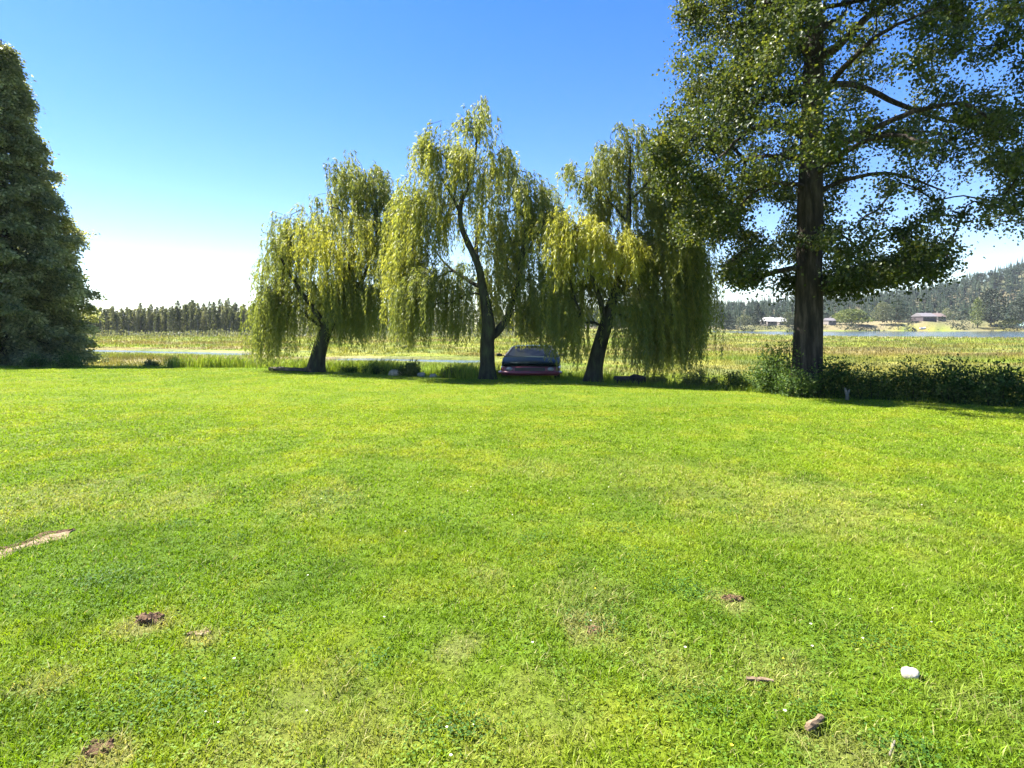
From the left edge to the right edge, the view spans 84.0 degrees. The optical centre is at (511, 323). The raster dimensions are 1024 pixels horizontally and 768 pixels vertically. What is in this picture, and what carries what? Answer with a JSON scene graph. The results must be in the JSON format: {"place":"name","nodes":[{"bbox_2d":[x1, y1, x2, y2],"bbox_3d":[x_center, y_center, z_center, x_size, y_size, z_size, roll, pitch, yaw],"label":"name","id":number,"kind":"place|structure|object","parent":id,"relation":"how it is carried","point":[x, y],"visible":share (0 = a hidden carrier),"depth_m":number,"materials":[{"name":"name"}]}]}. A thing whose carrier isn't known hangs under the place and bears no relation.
{"place":"outdoors","nodes":[
{"label":"outdoors","id":0,"kind":"place"},
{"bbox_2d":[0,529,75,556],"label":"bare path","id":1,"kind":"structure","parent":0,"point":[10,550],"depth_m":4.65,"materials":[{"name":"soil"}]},
{"bbox_2d":[93,350,479,362],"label":"creek water","id":2,"kind":"structure","parent":0,"point":[421,360],"depth_m":62.00,"materials":[{"name":"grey liquid"}]},
{"bbox_2d":[0,367,1023,767],"bbox_3d":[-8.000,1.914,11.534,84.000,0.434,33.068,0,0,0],"label":"lawn","id":3,"kind":"structure","parent":0,"point":[350,636],"depth_m":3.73,"materials":[{"name":"green plant"}]},
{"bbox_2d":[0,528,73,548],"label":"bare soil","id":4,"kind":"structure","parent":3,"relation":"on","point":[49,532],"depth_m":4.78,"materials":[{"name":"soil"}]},
{"bbox_2d":[82,738,115,758],"bbox_3d":[-1.710,1.752,2.346,0.153,0.036,0.088,0,0,0],"label":"dirt patch","id":5,"kind":"object","parent":3,"relation":"on","point":[110,741],"visible":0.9,"depth_m":2.33,"materials":[{"name":"soil"}]},
{"bbox_2d":[134,612,164,625],"bbox_3d":[-2.150,1.746,3.380,0.200,0.071,0.108,0,0,0],"label":"soil clod","id":6,"kind":"object","parent":3,"relation":"on","point":[145,618],"visible":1,"depth_m":3.36,"materials":[{"name":"soil"}]},
{"bbox_2d":[186,630,211,636],"bbox_3d":[-1.790,1.768,3.250,0.149,0.026,0.068,0,0,0],"label":"dirt patch","id":7,"kind":"object","parent":3,"relation":"on","point":[200,631],"visible":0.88,"depth_m":3.23,"materials":[{"name":"soil"}]},
{"bbox_2d":[268,367,305,371],"bbox_3d":[-9.196,1.907,23.605,2.098,0.203,0.190,0,0,17],"label":"fallen log","id":8,"kind":"object","parent":3,"relation":"on","point":[287,369],"visible":0.76,"depth_m":23.59,"materials":[{"name":"wood"}]},
{"bbox_2d":[584,625,601,634],"bbox_3d":[0.465,1.754,3.260,0.111,0.026,0.098,0,0,0],"label":"dirt patch","id":9,"kind":"object","parent":3,"relation":"on","point":[594,629],"visible":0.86,"depth_m":3.25,"materials":[{"name":"soil"}]},
{"bbox_2d":[720,594,743,601],"bbox_3d":[1.411,1.750,3.626,0.156,0.039,0.074,0,0,0],"label":"dirt patch","id":10,"kind":"object","parent":3,"relation":"on","point":[728,597],"visible":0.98,"depth_m":3.62,"materials":[{"name":"soil"}]},
{"bbox_2d":[746,676,773,681],"bbox_3d":[1.197,1.721,2.750,0.127,0.024,0.024,0,0,8],"label":"stick","id":11,"kind":"object","parent":3,"relation":"on","point":[753,678],"visible":1,"depth_m":2.75,"materials":[{"name":"wood"}]},
{"bbox_2d":[804,714,824,730],"bbox_3d":[1.300,1.716,2.443,0.131,0.039,0.037,0,0,-31],"label":"bark piece","id":12,"kind":"object","parent":3,"relation":"on","point":[811,724],"visible":0.98,"depth_m":2.43,"materials":[{"name":"wood"}]},
{"bbox_2d":[901,666,919,680],"bbox_3d":[1.965,1.732,2.809,0.078,0.067,0.062,0,0,32],"label":"stone","id":13,"kind":"object","parent":3,"relation":"on","point":[907,673],"visible":0.94,"depth_m":2.79,"materials":[{"name":"stone"}]},
{"bbox_2d":[0,320,1023,406],"bbox_3d":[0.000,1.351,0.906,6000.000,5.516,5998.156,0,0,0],"label":"ground","id":14,"kind":"structure","parent":0,"point":[942,326],"depth_m":72.60,"materials":[{"name":"plant"}]},
{"bbox_2d":[18,353,53,367],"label":"shrub","id":15,"kind":"object","parent":14,"relation":"on","point":[32,362],"visible":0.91,"depth_m":25.90,"materials":[{"name":"green plant"}]},
{"bbox_2d":[0,39,109,366],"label":"conifer tree","id":16,"kind":"object","parent":14,"relation":"on","point":[42,290],"visible":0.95,"depth_m":29.22,"materials":[{"name":"green plant"}]},
{"bbox_2d":[48,350,91,367],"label":"shrub","id":17,"kind":"object","parent":14,"relation":"on","point":[69,361],"visible":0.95,"depth_m":26.06,"materials":[{"name":"green plant"}]},
{"bbox_2d":[97,307,104,331],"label":"slender tree","id":18,"kind":"object","parent":14,"relation":"on","point":[100,316],"visible":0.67,"depth_m":150.39,"materials":[{"name":"green plant"}]},
{"bbox_2d":[102,309,109,332],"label":"slender tree","id":19,"kind":"object","parent":14,"relation":"on","point":[105,313],"visible":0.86,"depth_m":151.52,"materials":[{"name":"green plant"}]},
{"bbox_2d":[108,307,115,331],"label":"slender tree","id":20,"kind":"object","parent":14,"relation":"on","point":[112,318],"visible":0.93,"depth_m":150.01,"materials":[{"name":"green plant"}]},
{"bbox_2d":[107,306,116,334],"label":"slender tree","id":21,"kind":"object","parent":14,"relation":"on","point":[111,323],"visible":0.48,"depth_m":153.06,"materials":[{"name":"green plant"}]},
{"bbox_2d":[113,313,120,334],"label":"slender tree","id":22,"kind":"object","parent":14,"relation":"on","point":[116,317],"visible":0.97,"depth_m":150.02,"materials":[{"name":"green plant"}]},
{"bbox_2d":[119,310,127,333],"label":"slender tree","id":23,"kind":"object","parent":14,"relation":"on","point":[123,315],"visible":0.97,"depth_m":151.11,"materials":[{"name":"green plant"}]},
{"bbox_2d":[123,310,133,334],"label":"slender tree","id":24,"kind":"object","parent":14,"relation":"on","point":[129,317],"visible":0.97,"depth_m":151.17,"materials":[{"name":"green plant"}]},
{"bbox_2d":[129,309,136,333],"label":"slender tree","id":25,"kind":"object","parent":14,"relation":"on","point":[134,311],"visible":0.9,"depth_m":152.30,"materials":[{"name":"green plant"}]},
{"bbox_2d":[132,308,141,334],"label":"slender tree","id":26,"kind":"object","parent":14,"relation":"on","point":[137,319],"visible":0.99,"depth_m":151.59,"materials":[{"name":"green plant"}]},
{"bbox_2d":[135,313,143,333],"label":"slender tree","id":27,"kind":"object","parent":14,"relation":"on","point":[139,326],"visible":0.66,"depth_m":152.84,"materials":[{"name":"green plant"}]},
{"bbox_2d":[138,302,143,325],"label":"slender tree","id":28,"kind":"object","parent":14,"relation":"on","point":[141,307],"visible":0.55,"depth_m":153.93,"materials":[{"name":"green plant"}]},
{"bbox_2d":[140,310,147,332],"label":"slender tree","id":29,"kind":"object","parent":14,"relation":"on","point":[144,327],"visible":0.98,"depth_m":151.61,"materials":[{"name":"green plant"}]},
{"bbox_2d":[144,307,152,331],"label":"slender tree","id":30,"kind":"object","parent":14,"relation":"on","point":[148,314],"visible":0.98,"depth_m":152.22,"materials":[{"name":"green plant"}]},
{"bbox_2d":[147,304,154,334],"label":"slender tree","id":31,"kind":"object","parent":14,"relation":"on","point":[150,306],"visible":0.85,"depth_m":153.70,"materials":[{"name":"green plant"}]},
{"bbox_2d":[142,357,161,366],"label":"shrub","id":32,"kind":"object","parent":14,"relation":"on","point":[149,363],"visible":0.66,"depth_m":28.38,"materials":[{"name":"green plant"}]},
{"bbox_2d":[153,315,159,332],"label":"slender tree","id":33,"kind":"object","parent":14,"relation":"on","point":[156,318],"visible":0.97,"depth_m":150.22,"materials":[{"name":"green plant"}]},
{"bbox_2d":[159,306,166,330],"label":"slender tree","id":34,"kind":"object","parent":14,"relation":"on","point":[162,309],"visible":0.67,"depth_m":153.47,"materials":[{"name":"green plant"}]},
{"bbox_2d":[160,311,166,332],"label":"slender tree","id":35,"kind":"object","parent":14,"relation":"on","point":[163,320],"visible":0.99,"depth_m":152.35,"materials":[{"name":"green plant"}]},
{"bbox_2d":[166,307,171,331],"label":"slender tree","id":36,"kind":"object","parent":14,"relation":"on","point":[169,320],"visible":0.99,"depth_m":149.90,"materials":[{"name":"green plant"}]},
{"bbox_2d":[169,305,176,334],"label":"slender tree","id":37,"kind":"object","parent":14,"relation":"on","point":[172,311],"visible":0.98,"depth_m":150.08,"materials":[{"name":"green plant"}]},
{"bbox_2d":[173,306,179,335],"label":"slender tree","id":38,"kind":"object","parent":14,"relation":"on","point":[175,315],"visible":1,"depth_m":150.55,"materials":[{"name":"green plant"}]},
{"bbox_2d":[176,309,182,334],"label":"slender tree","id":39,"kind":"object","parent":14,"relation":"on","point":[179,322],"visible":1,"depth_m":150.61,"materials":[{"name":"green plant"}]},
{"bbox_2d":[181,304,187,334],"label":"slender tree","id":40,"kind":"object","parent":14,"relation":"on","point":[185,306],"visible":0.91,"depth_m":152.39,"materials":[{"name":"green plant"}]},
{"bbox_2d":[184,307,189,331],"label":"slender tree","id":41,"kind":"object","parent":14,"relation":"on","point":[187,315],"visible":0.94,"depth_m":151.79,"materials":[{"name":"green plant"}]},
{"bbox_2d":[186,304,193,331],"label":"slender tree","id":42,"kind":"object","parent":14,"relation":"on","point":[190,313],"visible":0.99,"depth_m":150.96,"materials":[{"name":"green plant"}]},
{"bbox_2d":[188,300,196,330],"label":"slender tree","id":43,"kind":"object","parent":14,"relation":"on","point":[194,307],"visible":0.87,"depth_m":152.11,"materials":[{"name":"green plant"}]},
{"bbox_2d":[192,302,202,334],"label":"slender tree","id":44,"kind":"object","parent":14,"relation":"on","point":[197,311],"visible":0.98,"depth_m":151.04,"materials":[{"name":"green plant"}]},
{"bbox_2d":[200,313,205,334],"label":"slender tree","id":45,"kind":"object","parent":14,"relation":"on","point":[202,321],"visible":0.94,"depth_m":152.58,"materials":[{"name":"green plant"}]},
{"bbox_2d":[202,307,208,333],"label":"slender tree","id":46,"kind":"object","parent":14,"relation":"on","point":[205,318],"visible":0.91,"depth_m":152.29,"materials":[{"name":"green plant"}]},
{"bbox_2d":[206,301,213,332],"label":"slender tree","id":47,"kind":"object","parent":14,"relation":"on","point":[208,309],"visible":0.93,"depth_m":151.61,"materials":[{"name":"green plant"}]},
{"bbox_2d":[209,302,217,333],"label":"slender tree","id":48,"kind":"object","parent":14,"relation":"on","point":[213,307],"visible":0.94,"depth_m":150.49,"materials":[{"name":"green plant"}]},
{"bbox_2d":[215,314,220,331],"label":"slender tree","id":49,"kind":"object","parent":14,"relation":"on","point":[217,323],"visible":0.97,"depth_m":150.06,"materials":[{"name":"green plant"}]},
{"bbox_2d":[218,310,225,333],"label":"slender tree","id":50,"kind":"object","parent":14,"relation":"on","point":[222,319],"visible":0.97,"depth_m":150.51,"materials":[{"name":"green plant"}]},
{"bbox_2d":[220,307,228,333],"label":"slender tree","id":51,"kind":"object","parent":14,"relation":"on","point":[226,313],"visible":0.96,"depth_m":151.14,"materials":[{"name":"green plant"}]},
{"bbox_2d":[223,300,229,332],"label":"slender tree","id":52,"kind":"object","parent":14,"relation":"on","point":[226,304],"visible":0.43,"depth_m":153.51,"materials":[{"name":"green plant"}]},
{"bbox_2d":[226,306,233,334],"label":"slender tree","id":53,"kind":"object","parent":14,"relation":"on","point":[231,312],"visible":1,"depth_m":150.55,"materials":[{"name":"green plant"}]},
{"bbox_2d":[233,312,242,330],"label":"slender tree","id":54,"kind":"object","parent":14,"relation":"on","point":[236,325],"visible":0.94,"depth_m":151.14,"materials":[{"name":"green plant"}]},
{"bbox_2d":[236,311,244,333],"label":"slender tree","id":55,"kind":"object","parent":14,"relation":"on","point":[241,321],"visible":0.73,"depth_m":151.44,"materials":[{"name":"green plant"}]},
{"bbox_2d":[240,307,248,333],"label":"slender tree","id":56,"kind":"object","parent":14,"relation":"on","point":[243,314],"visible":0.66,"depth_m":151.78,"materials":[{"name":"green plant"}]},
{"bbox_2d":[82,328,531,336],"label":"scrub","id":57,"kind":"object","parent":14,"relation":"on","point":[142,333],"visible":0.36,"depth_m":138.88,"materials":[{"name":"plant"}]},
{"bbox_2d":[238,150,398,372],"bbox_3d":[-7.403,-2.533,23.470,7.194,9.260,5.286,0,0,24],"label":"weeping willow","id":58,"kind":"object","parent":14,"relation":"on","point":[336,306],"visible":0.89,"depth_m":22.63,"materials":[{"name":"green plant"}]},
{"bbox_2d":[338,365,360,372],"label":"shrub","id":59,"kind":"object","parent":14,"relation":"on","point":[348,369],"visible":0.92,"depth_m":23.58,"materials":[{"name":"green plant"}]},
{"bbox_2d":[361,361,383,373],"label":"shrub","id":60,"kind":"object","parent":14,"relation":"on","point":[375,369],"visible":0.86,"depth_m":22.76,"materials":[{"name":"green plant"}]},
{"bbox_2d":[388,369,403,375],"bbox_3d":[-4.509,1.961,22.198,0.581,0.343,0.426,0,0,37],"label":"rock","id":61,"kind":"object","parent":14,"relation":"on","point":[392,372],"visible":0.49,"depth_m":22.06,"materials":[{"name":"grey stone"}]},
{"bbox_2d":[393,359,421,375],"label":"shrub","id":62,"kind":"object","parent":14,"relation":"on","point":[408,369],"visible":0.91,"depth_m":21.85,"materials":[{"name":"green plant"}]},
{"bbox_2d":[436,364,466,377],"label":"shrub","id":63,"kind":"object","parent":14,"relation":"on","point":[444,372],"visible":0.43,"depth_m":21.29,"materials":[{"name":"green plant"}]},
{"bbox_2d":[363,95,565,379],"bbox_3d":[-1.569,-3.040,20.734,7.639,10.336,4.582,0,0,0],"label":"weeping willow","id":64,"kind":"object","parent":14,"relation":"on","point":[415,293],"visible":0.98,"depth_m":20.34,"materials":[{"name":"green plant"}]},
{"bbox_2d":[0,330,1023,406],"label":"marsh grass","id":65,"kind":"structure","parent":14,"relation":"on","point":[333,365],"depth_m":54.01,"materials":[{"name":"green plant"}]},
{"bbox_2d":[497,345,562,379],"bbox_3d":[0.803,1.527,22.812,2.743,1.244,4.628,0,0,4],"label":"parked car","id":66,"kind":"object","parent":14,"relation":"on","point":[524,361],"visible":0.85,"depth_m":20.83,"materials":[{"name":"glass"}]},
{"bbox_2d":[524,119,725,381],"bbox_3d":[3.964,-2.497,19.797,7.141,9.277,4.138,0,0,0],"label":"weeping willow","id":67,"kind":"object","parent":14,"relation":"on","point":[649,261],"visible":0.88,"depth_m":19.33,"materials":[{"name":"green plant"}]},
{"bbox_2d":[614,374,645,383],"bbox_3d":[4.034,1.926,19.503,1.119,0.365,0.336,0,0,21],"label":"fallen log","id":68,"kind":"object","parent":14,"relation":"on","point":[636,377],"visible":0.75,"depth_m":19.36,"materials":[{"name":"brown wood"}]},
{"bbox_2d":[646,372,668,384],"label":"shrub","id":69,"kind":"object","parent":14,"relation":"on","point":[656,380],"visible":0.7,"depth_m":19.46,"materials":[{"name":"green plant"}]},
{"bbox_2d":[676,367,719,387],"bbox_3d":[6.035,1.749,18.177,1.526,0.799,1.101,0,0,28],"label":"shrub","id":70,"kind":"object","parent":14,"relation":"on","point":[693,379],"visible":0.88,"depth_m":18.12,"materials":[{"name":"green plant"}]},
{"bbox_2d":[715,306,727,326],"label":"conifer tree","id":71,"kind":"object","parent":14,"relation":"on","point":[725,320],"visible":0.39,"depth_m":255.59,"materials":[{"name":"green plant"}]},
{"bbox_2d":[726,310,732,326],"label":"conifer tree","id":72,"kind":"object","parent":14,"relation":"on","point":[728,317],"visible":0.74,"depth_m":257.80,"materials":[{"name":"green plant"}]},
{"bbox_2d":[713,369,752,390],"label":"shrub","id":73,"kind":"object","parent":14,"relation":"on","point":[735,380],"visible":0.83,"depth_m":17.42,"materials":[{"name":"green plant"}]},
{"bbox_2d":[736,314,749,324],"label":"round tree","id":74,"kind":"object","parent":14,"relation":"on","point":[743,316],"visible":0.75,"depth_m":266.78,"materials":[{"name":"green plant"}]},
{"bbox_2d":[748,302,766,325],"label":"conifer tree","id":75,"kind":"object","parent":14,"relation":"on","point":[757,309],"visible":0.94,"depth_m":261.42,"materials":[{"name":"green plant"}]},
{"bbox_2d":[739,335,792,393],"bbox_3d":[7.688,1.256,16.584,2.098,1.821,2.075,0,0,0],"label":"shrub","id":76,"kind":"object","parent":14,"relation":"on","point":[761,378],"visible":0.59,"depth_m":16.53,"materials":[{"name":"green plant"}]},
{"bbox_2d":[761,316,776,324],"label":"house","id":77,"kind":"structure","parent":14,"relation":"on","point":[770,319],"depth_m":269.33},
{"bbox_2d":[775,316,786,324],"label":"house","id":78,"kind":"structure","parent":14,"relation":"on","point":[778,320],"depth_m":273.98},
{"bbox_2d":[780,312,793,326],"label":"round tree","id":79,"kind":"object","parent":14,"relation":"on","point":[787,315],"visible":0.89,"depth_m":257.73,"materials":[{"name":"green plant"}]},
{"bbox_2d":[766,330,808,393],"bbox_3d":[7.695,1.130,15.917,1.119,1.891,1.130,0,0,19],"label":"bush","id":80,"kind":"object","parent":14,"relation":"on","point":[787,360],"visible":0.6,"depth_m":15.89,"materials":[{"name":"green plant"}]},
{"bbox_2d":[787,293,794,322],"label":"conifer tree","id":81,"kind":"object","parent":14,"relation":"on","point":[792,304],"visible":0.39,"depth_m":274.89,"materials":[{"name":"green plant"}]},
{"bbox_2d":[767,363,835,397],"bbox_3d":[7.740,1.568,15.438,1.682,1.055,1.260,0,0,-12],"label":"shrub","id":82,"kind":"object","parent":14,"relation":"on","point":[799,387],"visible":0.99,"depth_m":15.27,"materials":[{"name":"green plant"}]},
{"bbox_2d":[627,0,1023,397],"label":"broadleaf tree","id":83,"kind":"object","parent":14,"relation":"on","point":[812,238],"visible":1,"depth_m":15.29,"materials":[{"name":"green plant"}]},
{"bbox_2d":[823,317,835,324],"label":"cottage","id":84,"kind":"structure","parent":14,"relation":"on","point":[830,321],"depth_m":260.36,"materials":[{"name":"white"}]},
{"bbox_2d":[811,352,870,399],"bbox_3d":[8.839,1.460,15.637,1.960,1.321,1.702,0,0,-27],"label":"shrub","id":85,"kind":"object","parent":14,"relation":"on","point":[832,376],"visible":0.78,"depth_m":15.45,"materials":[{"name":"green plant"}]},
{"bbox_2d":[831,308,874,323],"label":"round tree","id":86,"kind":"object","parent":14,"relation":"on","point":[856,315],"visible":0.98,"depth_m":258.78,"materials":[{"name":"green plant"}]},
{"bbox_2d":[709,313,1023,330],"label":"shore scrub","id":87,"kind":"object","parent":14,"relation":"on","point":[739,325],"visible":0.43,"depth_m":252.65,"materials":[{"name":"plant"}]},
{"bbox_2d":[838,357,913,400],"bbox_3d":[9.661,1.493,15.129,1.977,1.212,1.455,0,0,17],"label":"shrub","id":88,"kind":"object","parent":14,"relation":"on","point":[871,384],"visible":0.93,"depth_m":14.97,"materials":[{"name":"green plant"}]},
{"bbox_2d":[870,301,894,322],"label":"shore tree","id":89,"kind":"object","parent":14,"relation":"on","point":[882,311],"visible":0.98,"depth_m":261.20,"materials":[{"name":"green plant"}]},
{"bbox_2d":[892,288,901,319],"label":"conifer tree","id":90,"kind":"object","parent":14,"relation":"on","point":[895,297],"visible":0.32,"depth_m":299.84,"materials":[{"name":"green plant"}]},
{"bbox_2d":[887,299,908,320],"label":"shore tree","id":91,"kind":"object","parent":14,"relation":"on","point":[903,311],"visible":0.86,"depth_m":264.91,"materials":[{"name":"green plant"}]},
{"bbox_2d":[881,351,952,402],"bbox_3d":[10.600,1.419,14.923,1.771,1.404,1.411,0,0,0],"label":"shrub","id":92,"kind":"object","parent":14,"relation":"on","point":[914,379],"visible":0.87,"depth_m":14.73,"materials":[{"name":"green plant"}]},
{"bbox_2d":[911,312,936,321],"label":"house","id":93,"kind":"structure","parent":14,"relation":"on","point":[928,317],"depth_m":264.83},
{"bbox_2d":[932,312,946,321],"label":"house","id":94,"kind":"structure","parent":14,"relation":"on","point":[938,314],"depth_m":271.50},
{"bbox_2d":[942,308,953,319],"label":"shore tree","id":95,"kind":"object","parent":14,"relation":"on","point":[948,310],"visible":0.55,"depth_m":284.21,"materials":[{"name":"green plant"}]},
{"bbox_2d":[906,353,999,404],"bbox_3d":[11.384,1.427,14.601,2.362,1.442,1.676,0,0,0],"label":"shrub","id":96,"kind":"object","parent":14,"relation":"on","point":[957,390],"visible":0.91,"depth_m":14.43,"materials":[{"name":"green plant"}]},
{"bbox_2d":[970,297,985,327],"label":"shore tree","id":97,"kind":"object","parent":14,"relation":"on","point":[977,300],"visible":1,"depth_m":254.78,"materials":[{"name":"green plant"}]},
{"bbox_2d":[955,354,1023,406],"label":"shrub","id":98,"kind":"object","parent":14,"relation":"on","point":[994,389],"visible":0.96,"depth_m":14.01,"materials":[{"name":"green plant"}]},
{"bbox_2d":[976,288,1009,324],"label":"broadleaf tree","id":99,"kind":"object","parent":14,"relation":"on","point":[989,319],"visible":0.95,"depth_m":256.51,"materials":[{"name":"green plant"}]},
{"bbox_2d":[995,368,1023,407],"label":"shrub","id":100,"kind":"object","parent":14,"relation":"on","point":[1018,402],"visible":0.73,"depth_m":13.80,"materials":[{"name":"green plant"}]},
{"bbox_2d":[997,318,1021,326],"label":"round tree","id":101,"kind":"object","parent":14,"relation":"on","point":[1010,321],"visible":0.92,"depth_m":253.20,"materials":[{"name":"green plant"}]},
{"bbox_2d":[1009,296,1023,322],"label":"broadleaf tree","id":102,"kind":"object","parent":14,"relation":"on","point":[1020,318],"visible":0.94,"depth_m":258.28,"materials":[{"name":"green plant"}]},
{"bbox_2d":[0,0,1023,323],"label":"sky","id":103,"kind":"structure","parent":0,"point":[177,128],"materials":[{"name":"blue"}]},
{"bbox_2d":[514,271,1023,328],"bbox_3d":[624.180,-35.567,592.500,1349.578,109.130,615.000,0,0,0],"label":"hills","id":104,"kind":"structure","parent":0,"point":[1003,290],"depth_m":461.29,"materials":[{"name":"plant"}]},
{"bbox_2d":[542,258,1023,328],"bbox_3d":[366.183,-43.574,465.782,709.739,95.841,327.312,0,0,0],"label":"hill forest","id":105,"kind":"object","parent":104,"relation":"on","point":[739,309],"visible":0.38,"depth_m":445.01,"materials":[{"name":"green plant"}]},
{"bbox_2d":[844,388,849,399],"bbox_3d":[8.684,1.841,14.748,0.118,0.348,0.089,0,0,43],"label":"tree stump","id":106,"kind":"object","parent":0,"point":[846,394],"visible":0.96,"depth_m":14.73,"materials":[{"name":"grey wood"}]},
{"bbox_2d":[709,331,1023,337],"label":"lake water","id":107,"kind":"structure","parent":0,"point":[1009,334],"depth_m":191.72,"materials":[{"name":"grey liquid"}]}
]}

